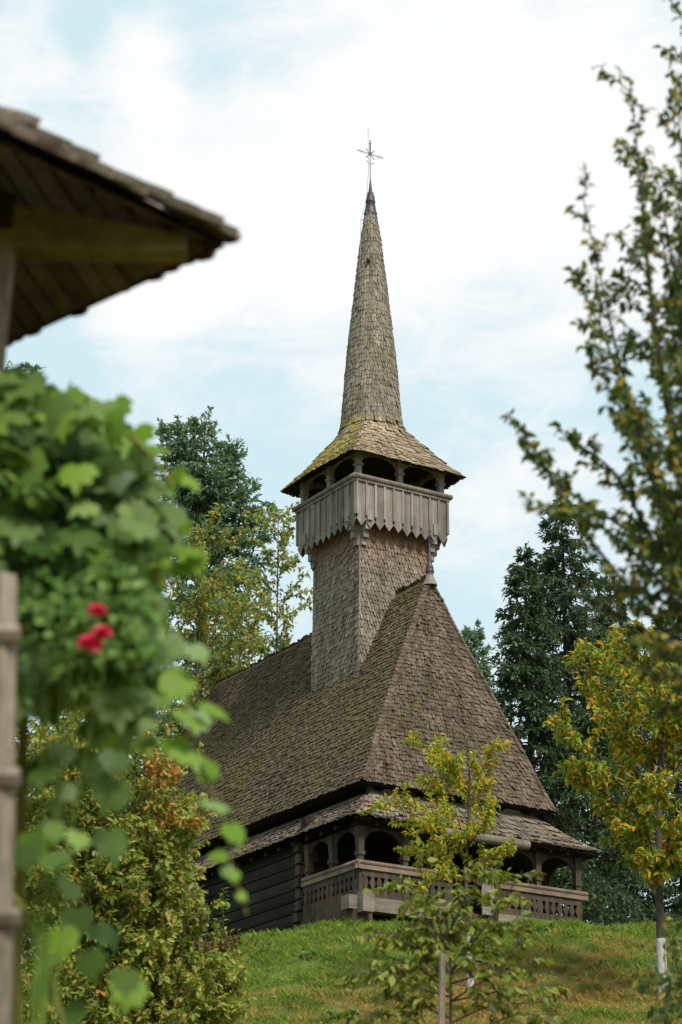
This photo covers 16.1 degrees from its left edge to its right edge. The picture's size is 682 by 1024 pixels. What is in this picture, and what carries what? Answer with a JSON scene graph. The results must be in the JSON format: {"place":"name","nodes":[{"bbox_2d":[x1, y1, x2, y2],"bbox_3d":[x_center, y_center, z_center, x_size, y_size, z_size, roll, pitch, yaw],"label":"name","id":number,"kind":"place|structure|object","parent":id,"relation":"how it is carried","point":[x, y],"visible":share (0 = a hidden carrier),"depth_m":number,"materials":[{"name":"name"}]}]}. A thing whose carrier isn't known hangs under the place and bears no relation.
{"place":"outdoors","nodes":[
{"label":"outdoors","id":0,"kind":"place"},
{"bbox_2d":[0,0,681,956],"label":"sky","id":1,"kind":"structure","parent":0,"point":[483,117],"materials":[{"name":"white"}]},
{"bbox_2d":[22,915,681,1023],"bbox_3d":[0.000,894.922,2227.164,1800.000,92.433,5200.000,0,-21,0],"label":"hillside ground","id":2,"kind":"structure","parent":0,"point":[549,975],"depth_m":51.74,"materials":[{"name":"green plant"}]},
{"bbox_2d":[0,572,20,1023],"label":"trellis post","id":3,"kind":"object","parent":2,"relation":"on","point":[10,772],"visible":1,"depth_m":8.16,"materials":[{"name":"grey wood"}]},
{"bbox_2d":[0,364,247,1023],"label":"climbing vine","id":4,"kind":"object","parent":3,"relation":"attached to","point":[79,468],"visible":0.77,"depth_m":9.16,"materials":[{"name":"green plant"}]},
{"bbox_2d":[5,360,28,889],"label":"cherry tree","id":5,"kind":"object","parent":2,"relation":"on","point":[9,361],"visible":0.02,"depth_m":78.33,"materials":[{"name":"green plant"}]},
{"bbox_2d":[20,361,45,376],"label":"fir tree","id":6,"kind":"object","parent":2,"relation":"on","point":[31,369],"visible":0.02,"depth_m":98.41,"materials":[{"name":"green plant"}]},
{"bbox_2d":[15,729,61,949],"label":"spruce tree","id":7,"kind":"object","parent":2,"relation":"on","point":[26,933],"visible":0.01,"depth_m":76.23,"materials":[{"name":"green plant"}]},
{"bbox_2d":[15,710,89,954],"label":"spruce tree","id":8,"kind":"object","parent":2,"relation":"on","point":[53,731],"depth_m":80.10,"materials":[{"name":"green plant"}]},
{"bbox_2d":[17,535,167,1023],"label":"rose bush","id":9,"kind":"object","parent":2,"relation":"on","point":[74,608],"visible":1,"depth_m":8.72,"materials":[{"name":"green plant"}]},
{"bbox_2d":[0,106,240,373],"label":"pavilion","id":10,"kind":"structure","parent":2,"relation":"on","point":[82,230],"depth_m":10.05,"materials":[{"name":"brown wood"}]},
{"bbox_2d":[13,708,258,1023],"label":"shrub","id":11,"kind":"object","parent":2,"relation":"on","point":[153,857],"visible":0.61,"depth_m":39.32,"materials":[{"name":"green plant"}]},
{"bbox_2d":[165,910,216,949],"bbox_3d":[-3.912,10.634,61.245,1.288,1.445,1.480,-19,-28,40],"label":"bramble bush","id":12,"kind":"object","parent":2,"relation":"on","point":[212,925],"visible":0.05,"depth_m":61.39,"materials":[{"name":"green plant"}]},
{"bbox_2d":[141,503,266,786],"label":"cherry tree","id":13,"kind":"object","parent":2,"relation":"on","point":[205,593],"visible":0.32,"depth_m":77.59,"materials":[{"name":"green plant"}]},
{"bbox_2d":[129,405,287,775],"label":"fir tree","id":14,"kind":"object","parent":2,"relation":"on","point":[195,505],"visible":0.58,"depth_m":94.04,"materials":[{"name":"green plant"}]},
{"bbox_2d":[212,918,221,940],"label":"tall weed","id":15,"kind":"object","parent":2,"relation":"on","point":[215,919],"visible":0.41,"depth_m":61.84,"materials":[{"name":"green plant"}]},
{"bbox_2d":[186,928,257,955],"bbox_3d":[-3.049,10.325,56.986,1.992,0.847,1.937,10,-23,-25],"label":"russet bush","id":16,"kind":"object","parent":2,"relation":"on","point":[223,948],"visible":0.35,"depth_m":56.78,"materials":[{"name":"brown plant"}]},
{"bbox_2d":[217,887,229,937],"bbox_3d":[-3.063,10.549,62.380,0.423,1.771,0.436,0,-21,0],"label":"tall weed","id":17,"kind":"object","parent":2,"relation":"on","point":[222,907],"visible":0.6,"depth_m":62.47,"materials":[{"name":"green plant"}]},
{"bbox_2d":[169,568,278,734],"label":"cherry tree","id":18,"kind":"object","parent":2,"relation":"on","point":[233,628],"visible":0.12,"depth_m":85.77,"materials":[{"name":"green plant"}]},
{"bbox_2d":[255,942,281,955],"bbox_3d":[-1.669,10.243,56.082,0.680,0.495,0.947,0,-21,0],"label":"weed clump","id":19,"kind":"object","parent":2,"relation":"on","point":[263,946],"visible":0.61,"depth_m":56.01,"materials":[{"name":"green plant"}]},
{"bbox_2d":[239,501,312,665],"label":"cherry tree","id":20,"kind":"object","parent":2,"relation":"on","point":[283,541],"visible":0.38,"depth_m":82.44,"materials":[{"name":"green plant"}]},
{"bbox_2d":[294,949,324,958],"bbox_3d":[-0.693,10.165,54.994,0.868,0.465,0.681,0,-21,0],"label":"weed clump","id":21,"kind":"object","parent":2,"relation":"on","point":[304,955],"visible":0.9,"depth_m":54.94,"materials":[{"name":"green plant"}]},
{"bbox_2d":[317,1007,358,1020],"bbox_3d":[-0.036,9.968,47.597,0.871,0.473,0.632,0,-21,0],"label":"weed clump","id":22,"kind":"object","parent":2,"relation":"on","point":[338,1016],"visible":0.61,"depth_m":47.54,"materials":[{"name":"green plant"}]},
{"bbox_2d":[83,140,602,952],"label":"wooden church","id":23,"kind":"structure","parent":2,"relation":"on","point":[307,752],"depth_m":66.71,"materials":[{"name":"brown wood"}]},
{"bbox_2d":[79,922,681,1023],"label":"fallen leaves","id":24,"kind":"object","parent":2,"relation":"on","point":[643,1022],"visible":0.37,"depth_m":52.56,"materials":[{"name":"brown plant"}]},
{"bbox_2d":[358,730,518,986],"bbox_3d":[2.063,7.386,51.763,3.418,5.723,2.540,0,-21,0],"label":"young cherry tree","id":25,"kind":"object","parent":2,"relation":"on","point":[447,762],"visible":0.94,"depth_m":51.89,"materials":[{"name":"green plant"}]},
{"bbox_2d":[438,953,445,1023],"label":"wooden stake","id":26,"kind":"object","parent":2,"relation":"on","point":[441,1004],"visible":1,"depth_m":25.07,"materials":[{"name":"grey wood"}]},
{"bbox_2d":[331,837,571,1023],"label":"walnut sapling","id":27,"kind":"object","parent":2,"relation":"on","point":[425,952],"visible":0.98,"depth_m":25.96,"materials":[{"name":"green plant"}]},
{"bbox_2d":[460,618,521,741],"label":"spruce tree","id":28,"kind":"object","parent":2,"relation":"on","point":[483,664],"visible":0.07,"depth_m":89.97,"materials":[{"name":"green plant"}]},
{"bbox_2d":[530,922,553,931],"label":"weed clump","id":29,"kind":"object","parent":2,"relation":"on","point":[538,929],"visible":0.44,"depth_m":58.17,"materials":[{"name":"green plant"}]},
{"bbox_2d":[489,541,622,915],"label":"spruce tree","id":30,"kind":"object","parent":2,"relation":"on","point":[538,711],"visible":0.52,"depth_m":77.82,"materials":[{"name":"green plant"}]},
{"bbox_2d":[491,495,681,925],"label":"spruce tree","id":31,"kind":"object","parent":2,"relation":"on","point":[560,597],"visible":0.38,"depth_m":79.61,"materials":[{"name":"green plant"}]},
{"bbox_2d":[499,0,681,722],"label":"pear tree","id":32,"kind":"object","parent":2,"relation":"on","point":[666,507],"visible":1,"depth_m":14.04,"materials":[{"name":"green plant"}]},
{"bbox_2d":[590,959,622,971],"bbox_3d":[5.727,10.074,52.907,0.808,0.619,0.783,16,-26,-36],"label":"weed clump","id":33,"kind":"object","parent":2,"relation":"on","point":[599,966],"visible":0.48,"depth_m":52.84,"materials":[{"name":"green plant"}]},
{"bbox_2d":[542,617,681,998],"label":"cherry tree","id":34,"kind":"object","parent":2,"relation":"on","point":[655,862],"visible":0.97,"depth_m":51.25,"materials":[{"name":"green plant"}]},
{"bbox_2d":[559,575,681,925],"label":"spruce tree","id":35,"kind":"object","parent":2,"relation":"on","point":[624,662],"visible":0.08,"depth_m":83.50,"materials":[{"name":"green plant"}]},
{"bbox_2d":[631,956,655,965],"bbox_3d":[6.728,10.190,53.975,0.963,0.541,0.531,0,-21,0],"label":"weed clump","id":36,"kind":"object","parent":2,"relation":"on","point":[645,962],"visible":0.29,"depth_m":53.98,"materials":[{"name":"green plant"}]},
{"bbox_2d":[627,608,681,921],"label":"spruce tree","id":37,"kind":"object","parent":2,"relation":"on","point":[677,900],"visible":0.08,"depth_m":85.12,"materials":[{"name":"green plant"}]},
{"bbox_2d":[633,909,681,1023],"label":"dark shrub","id":38,"kind":"object","parent":2,"relation":"on","point":[665,998],"visible":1,"depth_m":21.66,"materials":[{"name":"green plant"}]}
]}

